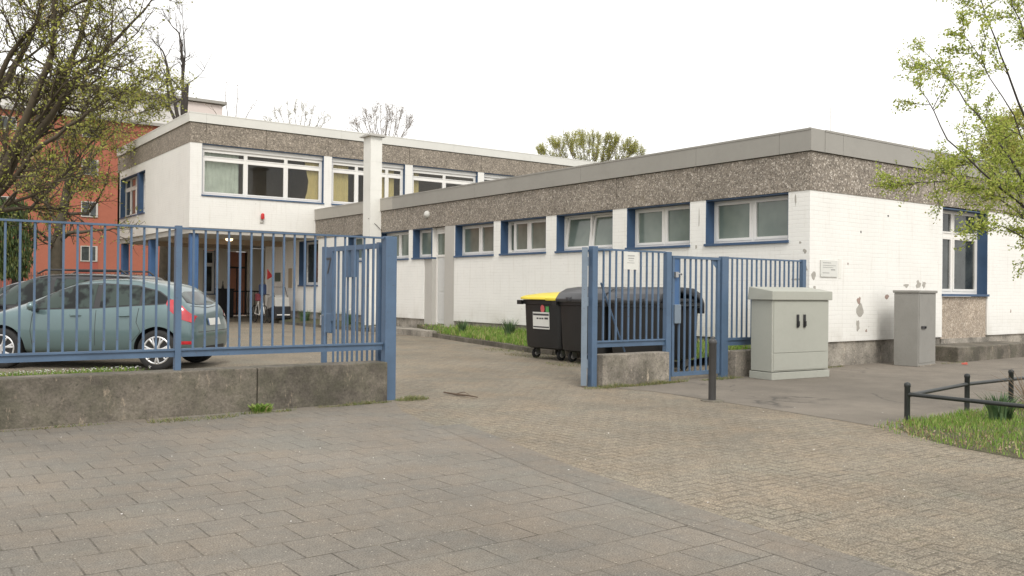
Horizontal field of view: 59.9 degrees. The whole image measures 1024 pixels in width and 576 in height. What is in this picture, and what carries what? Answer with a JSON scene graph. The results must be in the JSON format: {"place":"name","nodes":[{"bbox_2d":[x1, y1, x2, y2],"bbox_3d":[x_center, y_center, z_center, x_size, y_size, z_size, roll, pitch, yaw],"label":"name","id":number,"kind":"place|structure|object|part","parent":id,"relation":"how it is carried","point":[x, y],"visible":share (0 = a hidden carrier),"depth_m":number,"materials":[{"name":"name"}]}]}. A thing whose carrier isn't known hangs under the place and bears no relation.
{"place":"outdoors","nodes":[
{"label":"outdoors","id":0,"kind":"place"},
{"bbox_2d":[0,281,24,293],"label":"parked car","id":1,"kind":"object","parent":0,"point":[9,286],"visible":0.02,"depth_m":18.82,"materials":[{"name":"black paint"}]},
{"bbox_2d":[0,74,226,286],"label":"apartment house","id":2,"kind":"structure","parent":0,"point":[103,213],"depth_m":57.38,"materials":[{"name":"red paint"}]},
{"bbox_2d":[0,115,16,129],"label":"window","id":3,"kind":"structure","parent":2,"relation":"in","point":[5,121],"depth_m":54.22,"materials":[{"name":"white glass"}]},
{"bbox_2d":[80,246,97,261],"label":"window","id":4,"kind":"structure","parent":2,"relation":"in","point":[84,250],"depth_m":56.92,"materials":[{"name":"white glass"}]},
{"bbox_2d":[81,201,97,217],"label":"window","id":5,"kind":"structure","parent":2,"relation":"in","point":[94,212],"depth_m":57.02,"materials":[{"name":"white glass"}]},
{"bbox_2d":[81,160,98,174],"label":"window","id":6,"kind":"structure","parent":2,"relation":"in","point":[83,160],"depth_m":57.09,"materials":[{"name":"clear glass"}]},
{"bbox_2d":[159,246,173,281],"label":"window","id":7,"kind":"structure","parent":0,"point":[163,262],"depth_m":41.72,"materials":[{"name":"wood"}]},
{"bbox_2d":[215,288,234,316],"bbox_3d":[-12.616,0.657,38.974,0.710,1.270,0.570,1,0,-36],"label":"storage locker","id":8,"kind":"object","parent":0,"point":[222,297],"visible":0.61,"depth_m":38.76,"materials":[{"name":"black metal"}]},
{"bbox_2d":[205,82,256,251],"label":"bare tree","id":9,"kind":"object","parent":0,"point":[234,105],"visible":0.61,"depth_m":57.87,"materials":[{"name":"brown plant"}]},
{"bbox_2d":[261,99,330,127],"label":"bare tree","id":10,"kind":"object","parent":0,"point":[289,114],"visible":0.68,"depth_m":61.52,"materials":[{"name":"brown plant"}]},
{"bbox_2d":[0,400,836,575],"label":"pavement","id":11,"kind":"structure","parent":0,"point":[450,504],"depth_m":5.23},
{"bbox_2d":[0,360,386,429],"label":"concrete wall","id":12,"kind":"structure","parent":11,"relation":"on","point":[27,401],"depth_m":8.95,"materials":[{"name":"grey concrete"}]},
{"bbox_2d":[0,218,396,399],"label":"blue fence","id":13,"kind":"object","parent":12,"relation":"on","point":[386,345],"visible":0.88,"depth_m":9.23,"materials":[{"name":"metal"}]},
{"bbox_2d":[320,242,381,362],"bbox_3d":[-2.069,0.323,11.211,0.142,1.740,1.620,1,0,-36],"label":"gate leaf","id":14,"kind":"object","parent":13,"relation":"attached to","point":[330,278],"visible":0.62,"depth_m":11.25,"materials":[{"name":"blue paint"}]},
{"bbox_2d":[247,402,272,412],"bbox_3d":[-2.639,1.257,9.351,0.279,0.090,0.262,1,0,-36],"label":"weed clump","id":15,"kind":"object","parent":11,"relation":"on","point":[262,407],"visible":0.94,"depth_m":9.31,"materials":[{"name":"green plant"}]},
{"bbox_2d":[0,315,1023,575],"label":"driveway","id":16,"kind":"structure","parent":0,"point":[902,501],"depth_m":7.25,"materials":[{"name":"grey stone"}]},
{"bbox_2d":[0,198,39,283],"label":"conifer","id":17,"kind":"object","parent":16,"relation":"on","point":[12,260],"visible":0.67,"depth_m":33.41,"materials":[{"name":"green plant"}]},
{"bbox_2d":[0,271,147,287],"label":"picket fence","id":18,"kind":"object","parent":16,"relation":"on","point":[31,275],"visible":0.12,"depth_m":47.43,"materials":[{"name":"wood"}]},
{"bbox_2d":[0,269,162,310],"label":"parked car","id":19,"kind":"object","parent":16,"relation":"on","point":[41,289],"visible":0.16,"depth_m":16.50,"materials":[{"name":"black paint"}]},
{"bbox_2d":[0,0,192,240],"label":"leaning tree","id":20,"kind":"object","parent":16,"relation":"on","point":[58,98],"visible":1,"depth_m":18.67,"materials":[{"name":"green plant"}]},
{"bbox_2d":[0,37,200,274],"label":"forked tree","id":21,"kind":"object","parent":16,"relation":"on","point":[56,253],"visible":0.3,"depth_m":34.84,"materials":[{"name":"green plant"}]},
{"bbox_2d":[0,273,226,369],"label":"parked car","id":22,"kind":"object","parent":16,"relation":"on","point":[26,335],"visible":0.69,"depth_m":13.92,"materials":[{"name":"teal paint"}]},
{"bbox_2d":[144,0,211,118],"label":"bare tree","id":23,"kind":"object","parent":16,"relation":"on","point":[183,97],"visible":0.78,"depth_m":43.95,"materials":[{"name":"brown plant"}]},
{"bbox_2d":[234,291,258,316],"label":"black railing","id":24,"kind":"object","parent":16,"relation":"on","point":[236,313],"visible":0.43,"depth_m":40.28,"materials":[{"name":"metal"}]},
{"bbox_2d":[252,284,268,322],"bbox_3d":[-9.461,0.580,33.296,0.570,1.446,1.680,1,0,-36],"label":"bicycle","id":25,"kind":"object","parent":16,"relation":"on","point":[258,297],"visible":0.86,"depth_m":32.82,"materials":[{"name":"metal"}]},
{"bbox_2d":[266,269,290,322],"bbox_3d":[-8.774,0.287,33.378,0.759,2.047,1.063,1,0,-36],"label":"bike trailer","id":26,"kind":"object","parent":16,"relation":"on","point":[278,306],"visible":0.66,"depth_m":33.10,"materials":[{"name":"fabric"}]},
{"bbox_2d":[268,319,365,331],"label":"bed kerb","id":27,"kind":"structure","parent":16,"relation":"on","point":[300,324],"depth_m":30.78,"materials":[{"name":"concrete"}]},
{"bbox_2d":[269,317,375,327],"bbox_3d":[-6.909,1.175,31.262,0.970,0.100,9.300,1,0,-36],"label":"planting bed","id":28,"kind":"object","parent":16,"relation":"on","point":[297,320],"visible":0.33,"depth_m":31.62,"materials":[{"name":"soil"}]},
{"bbox_2d":[298,310,310,320],"bbox_3d":[-7.427,0.963,31.824,0.678,0.419,0.688,1,0,-36],"label":"daffodil clump","id":29,"kind":"object","parent":28,"relation":"on","point":[307,316],"visible":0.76,"depth_m":31.76,"materials":[{"name":"green plant"}]},
{"bbox_2d":[340,309,355,323],"bbox_3d":[-5.369,0.882,28.973,0.688,0.604,0.683,1,0,19],"label":"daffodil clump","id":30,"kind":"object","parent":28,"relation":"on","point":[349,318],"visible":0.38,"depth_m":28.91,"materials":[{"name":"green plant"}]},
{"bbox_2d":[117,111,597,315],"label":"block","id":31,"kind":"structure","parent":16,"relation":"on","point":[190,169],"depth_m":33.04,"materials":[{"name":"white plaster"},{"name":"pebbledash aggregate concrete"},{"name":"clear glass"}]},
{"bbox_2d":[119,173,137,219],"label":"window","id":32,"kind":"structure","parent":31,"relation":"in","point":[129,196],"depth_m":37.45,"materials":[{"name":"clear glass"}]},
{"bbox_2d":[137,170,144,214],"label":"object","id":33,"kind":"structure","parent":31,"relation":"in","point":[141,190],"depth_m":35.42,"materials":[{"name":"blue metal"}]},
{"bbox_2d":[203,250,214,294],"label":"window","id":34,"kind":"structure","parent":31,"relation":"in","point":[210,281],"depth_m":40.26,"materials":[{"name":"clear glass"}]},
{"bbox_2d":[227,252,246,314],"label":"glazed door","id":35,"kind":"structure","parent":31,"relation":"in","point":[234,256],"depth_m":40.99,"materials":[{"name":"brown glass"}]},
{"bbox_2d":[201,143,323,203],"bbox_3d":[-8.759,-3.989,31.430,4.450,1.783,0.270,1,0,-36],"label":"window","id":36,"kind":"structure","parent":31,"relation":"in","point":[211,148],"depth_m":31.45,"materials":[{"name":"white plastic"}]},
{"bbox_2d":[331,157,404,204],"bbox_3d":[-5.474,-3.949,33.832,3.110,1.783,0.270,1,0,-36],"label":"window","id":37,"kind":"structure","parent":31,"relation":"in","point":[355,163],"depth_m":33.63,"materials":[{"name":"white plastic"}]},
{"bbox_2d":[413,165,477,192],"bbox_3d":[-2.713,-3.916,35.850,3.110,1.783,0.270,1,0,-36],"label":"window","id":38,"kind":"structure","parent":31,"relation":"in","point":[443,172],"depth_m":35.87,"materials":[{"name":"white plastic"}]},
{"bbox_2d":[484,173,512,179],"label":"window","id":39,"kind":"structure","parent":31,"relation":"in","point":[487,176],"depth_m":37.29,"materials":[{"name":"white plastic"}]},
{"bbox_2d":[345,98,417,136],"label":"bare tree","id":40,"kind":"object","parent":16,"relation":"on","point":[388,116],"visible":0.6,"depth_m":59.80,"materials":[{"name":"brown plant"}]},
{"bbox_2d":[369,326,438,336],"bbox_3d":[-3.022,1.278,26.114,0.770,0.180,3.600,1,0,-36],"label":"door step","id":41,"kind":"object","parent":16,"relation":"on","point":[411,331],"depth_m":25.33,"materials":[{"name":"grey concrete"}]},
{"bbox_2d":[443,392,477,397],"bbox_3d":[-0.625,1.297,10.898,0.645,0.050,0.069,0,0,44],"label":"stick","id":42,"kind":"object","parent":16,"relation":"on","point":[457,394],"visible":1,"depth_m":10.88,"materials":[{"name":"brown wood"}]},
{"bbox_2d":[0,347,959,431],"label":"kerb weeds","id":43,"kind":"object","parent":16,"relation":"on","point":[414,398],"visible":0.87,"depth_m":10.52,"materials":[{"name":"green plant"}]},
{"bbox_2d":[517,292,587,360],"bbox_3d":[0.910,0.717,17.095,1.112,1.283,1.320,1,0,-36],"label":"waste bin","id":44,"kind":"object","parent":16,"relation":"on","point":[543,323],"visible":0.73,"depth_m":16.79,"materials":[{"name":"plastic"}]},
{"bbox_2d":[432,333,676,367],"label":"bed kerb","id":45,"kind":"structure","parent":16,"relation":"on","point":[497,344],"depth_m":20.40,"materials":[{"name":"concrete"}]},
{"bbox_2d":[417,322,750,360],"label":"grass","id":46,"kind":"structure","parent":45,"relation":"in","point":[517,336],"depth_m":21.62,"materials":[{"name":"green plant"}]},
{"bbox_2d":[455,319,469,331],"bbox_3d":[-1.291,0.989,23.380,0.436,0.336,0.445,1,0,8],"label":"daffodil clump","id":47,"kind":"object","parent":46,"relation":"on","point":[462,326],"visible":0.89,"depth_m":23.32,"materials":[{"name":"green plant"}]},
{"bbox_2d":[496,318,520,334],"bbox_3d":[-0.091,0.941,21.495,0.572,0.445,0.592,1,0,-36],"label":"daffodil clump","id":48,"kind":"object","parent":46,"relation":"on","point":[509,327],"visible":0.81,"depth_m":21.38,"materials":[{"name":"green plant"}]},
{"bbox_2d":[552,287,623,361],"bbox_3d":[1.589,0.671,16.098,1.120,1.383,1.410,1,0,-36],"label":"waste bin","id":49,"kind":"object","parent":16,"relation":"on","point":[569,300],"visible":0.39,"depth_m":15.95,"materials":[{"name":"plastic"}]},
{"bbox_2d":[535,127,648,161],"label":"budding tree","id":50,"kind":"object","parent":16,"relation":"on","point":[556,143],"visible":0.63,"depth_m":69.51,"materials":[{"name":"green plant"}]},
{"bbox_2d":[265,108,1023,365],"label":"school wing","id":51,"kind":"structure","parent":16,"relation":"on","point":[485,253],"depth_m":18.80,"materials":[{"name":"white paint"}]},
{"bbox_2d":[298,240,317,285],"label":"window","id":52,"kind":"structure","parent":51,"relation":"in","point":[309,244],"depth_m":33.69,"materials":[{"name":"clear glass"}]},
{"bbox_2d":[348,234,362,261],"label":"window","id":53,"kind":"structure","parent":51,"relation":"in","point":[359,241],"depth_m":30.17,"materials":[{"name":"clear glass"}]},
{"bbox_2d":[381,230,408,259],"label":"window","id":54,"kind":"structure","parent":51,"relation":"in","point":[402,236],"depth_m":27.75,"materials":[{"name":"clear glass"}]},
{"bbox_2d":[411,228,435,259],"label":"window","id":55,"kind":"structure","parent":51,"relation":"in","point":[422,238],"depth_m":26.72,"materials":[{"name":"clear glass"}]},
{"bbox_2d":[432,227,444,323],"bbox_3d":[-2.007,-0.349,25.651,0.270,2.812,0.765,1,0,-36],"label":"door","id":56,"kind":"structure","parent":51,"relation":"in","point":[438,235],"depth_m":25.80,"materials":[{"name":"glass"}]},
{"bbox_2d":[453,221,493,257],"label":"window","id":57,"kind":"structure","parent":51,"relation":"in","point":[475,239],"depth_m":24.43,"materials":[{"name":"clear glass"}]},
{"bbox_2d":[499,216,568,255],"bbox_3d":[0.580,-1.287,22.518,0.870,0.911,1.930,1,0,-36],"label":"window","id":58,"kind":"structure","parent":51,"relation":"in","point":[524,236],"depth_m":22.61,"materials":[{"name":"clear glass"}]},
{"bbox_2d":[554,210,612,252],"bbox_3d":[1.779,-1.280,20.502,0.427,0.909,2.000,1,0,-36],"label":"window","id":59,"kind":"structure","parent":51,"relation":"in","point":[580,231],"depth_m":20.80,"materials":[{"name":"clear glass"}]},
{"bbox_2d":[625,202,689,249],"bbox_3d":[3.132,-1.273,18.586,0.350,0.909,1.850,1,0,-36],"label":"window","id":60,"kind":"structure","parent":51,"relation":"in","point":[666,225],"depth_m":18.79,"materials":[{"name":"white glass"}]},
{"bbox_2d":[703,192,788,245],"bbox_3d":[4.480,-1.265,16.742,0.350,0.909,1.960,1,0,-36],"label":"window","id":61,"kind":"structure","parent":51,"relation":"in","point":[756,219],"depth_m":16.86,"materials":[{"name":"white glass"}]},
{"bbox_2d":[820,260,837,276],"bbox_3d":[5.649,-0.347,15.832,0.500,0.300,0.024,1,0,-36],"label":"wall plaque","id":62,"kind":"object","parent":51,"relation":"attached to","point":[828,268],"depth_m":15.81,"materials":[{"name":"white plastic"}]},
{"bbox_2d":[942,207,989,296],"bbox_3d":[9.479,-0.734,18.800,1.910,1.819,0.330,1,0,-36],"label":"window","id":63,"kind":"structure","parent":51,"relation":"in","point":[964,272],"depth_m":19.07,"materials":[{"name":"clear glass"}]},
{"bbox_2d":[600,287,704,369],"bbox_3d":[2.367,0.675,14.932,1.120,1.383,1.410,1,0,-36],"label":"waste bin","id":64,"kind":"object","parent":16,"relation":"on","point":[639,348],"visible":0.37,"depth_m":14.57,"materials":[{"name":"plastic"}]},
{"bbox_2d":[437,424,915,575],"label":"border strip","id":65,"kind":"object","parent":16,"relation":"on","point":[816,556],"visible":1,"depth_m":5.17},
{"bbox_2d":[700,336,723,402],"bbox_3d":[2.405,0.971,10.656,0.280,0.780,0.273,1,0,-36],"label":"bollard","id":66,"kind":"object","parent":16,"relation":"on","point":[712,342],"visible":1,"depth_m":10.62,"materials":[{"name":"metal"}]},
{"bbox_2d":[898,408,1023,458],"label":"planting pit","id":67,"kind":"object","parent":16,"relation":"on","point":[1010,451],"visible":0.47,"depth_m":7.92,"materials":[{"name":"soil"}]},
{"bbox_2d":[869,0,1023,280],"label":"street tree","id":68,"kind":"object","parent":67,"relation":"on","point":[994,182],"visible":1,"depth_m":9.03,"materials":[{"name":"green plant"}]},
{"bbox_2d":[904,369,1023,423],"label":"pit railing","id":69,"kind":"object","parent":67,"relation":"on","point":[967,400],"visible":0.9,"depth_m":8.93,"materials":[{"name":"metal"}]},
{"bbox_2d":[976,391,1023,421],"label":"daffodil clump","id":70,"kind":"object","parent":67,"relation":"on","point":[998,412],"visible":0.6,"depth_m":8.88,"materials":[{"name":"green plant"}]},
{"bbox_2d":[987,363,1023,402],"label":"twiggy shrub","id":71,"kind":"object","parent":67,"relation":"on","point":[1021,383],"visible":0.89,"depth_m":9.88,"materials":[{"name":"brown plant"}]},
{"bbox_2d":[975,102,1023,166],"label":"yellow tree","id":72,"kind":"object","parent":16,"relation":"on","point":[1020,123],"visible":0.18,"depth_m":52.49,"materials":[{"name":"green plant"}]},
{"bbox_2d":[0,0,1023,296],"label":"sky","id":73,"kind":"structure","parent":0,"point":[508,75],"materials":[{"name":"white"}]},
{"bbox_2d":[612,357,1023,428],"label":"footpath","id":74,"kind":"structure","parent":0,"point":[872,394],"depth_m":12.02,"materials":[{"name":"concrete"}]},
{"bbox_2d":[597,351,668,386],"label":"concrete wall","id":75,"kind":"structure","parent":74,"relation":"on","point":[630,368],"depth_m":12.44,"materials":[{"name":"grey concrete"}]},
{"bbox_2d":[587,246,671,386],"bbox_3d":[1.673,0.404,12.599,1.540,1.940,0.144,1,0,-36],"label":"blue fence","id":76,"kind":"object","parent":75,"relation":"on","point":[594,344],"visible":0.83,"depth_m":12.48,"materials":[{"name":"metal"}]},
{"bbox_2d":[581,247,588,385],"bbox_3d":[1.054,0.389,12.780,0.097,1.880,1.461,1,0,5],"label":"gate leaf","id":77,"kind":"object","parent":76,"relation":"attached to","point":[584,305],"visible":1,"depth_m":12.05,"materials":[{"name":"blue paint"}]},
{"bbox_2d":[623,252,638,269],"bbox_3d":[1.683,-0.386,12.543,0.285,0.250,0.012,1,0,-36],"label":"notice sign","id":78,"kind":"object","parent":76,"relation":"attached to","point":[630,260],"visible":1,"depth_m":12.54,"materials":[{"name":"white paper"}]},
{"bbox_2d":[728,349,750,376],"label":"concrete wall","id":79,"kind":"structure","parent":74,"relation":"on","point":[739,363],"depth_m":13.82,"materials":[{"name":"grey concrete"}]},
{"bbox_2d":[718,256,805,376],"bbox_3d":[4.058,0.458,14.309,2.110,1.890,0.080,1,0,-36],"label":"blue fence","id":80,"kind":"object","parent":79,"relation":"on","point":[725,341],"visible":0.52,"depth_m":13.92,"materials":[{"name":"metal"}]},
{"bbox_2d":[671,255,720,376],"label":"wicket gate","id":81,"kind":"structure","parent":80,"relation":"attached to","point":[675,297],"depth_m":13.35,"materials":[{"name":"blue metal"}]},
{"bbox_2d":[748,287,831,379],"bbox_3d":[4.320,0.685,13.783,1.350,1.399,0.509,1,0,-32],"label":"utility cabinet","id":82,"kind":"object","parent":74,"relation":"on","point":[789,332],"visible":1,"depth_m":13.53,"materials":[{"name":"grey metal"}]},
{"bbox_3d":[4.441,0.725,13.588,1.210,1.040,0.050,1,0,-32],"label":"door","id":83,"kind":"part","parent":82,"relation":"part of","materials":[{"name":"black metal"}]},
{"bbox_2d":[893,290,937,366],"bbox_3d":[7.468,0.738,16.439,0.888,1.390,0.500,1,0,-45],"label":"utility cabinet","id":84,"kind":"object","parent":74,"relation":"on","point":[914,325],"visible":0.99,"depth_m":16.18,"materials":[{"name":"grey metal"}]},
{"bbox_3d":[7.627,0.744,16.273,0.780,1.240,0.040,1,0,-45],"label":"door","id":85,"kind":"part","parent":84,"relation":"part of","materials":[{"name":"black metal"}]},
{"bbox_2d":[935,341,1023,361],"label":"concrete step","id":86,"kind":"object","parent":74,"relation":"on","point":[968,352],"visible":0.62,"depth_m":17.78,"materials":[{"name":"grey concrete"}]},
{"bbox_2d":[874,399,1023,457],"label":"pit grass","id":87,"kind":"structure","parent":0,"point":[974,421],"depth_m":8.46,"materials":[{"name":"green plant"}]},
{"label":"lawn verge","id":88,"kind":"structure","parent":0,"visible":0},
{"bbox_2d":[0,365,138,375],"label":"lawn grass","id":89,"kind":"structure","parent":88,"relation":"on","point":[67,372],"depth_m":8.85,"materials":[{"name":"plant"}]},
{"bbox_2d":[0,366,150,374],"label":"daisies","id":90,"kind":"object","parent":88,"relation":"on","point":[67,370],"visible":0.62,"depth_m":8.83,"materials":[{"name":"plant"}]}
]}

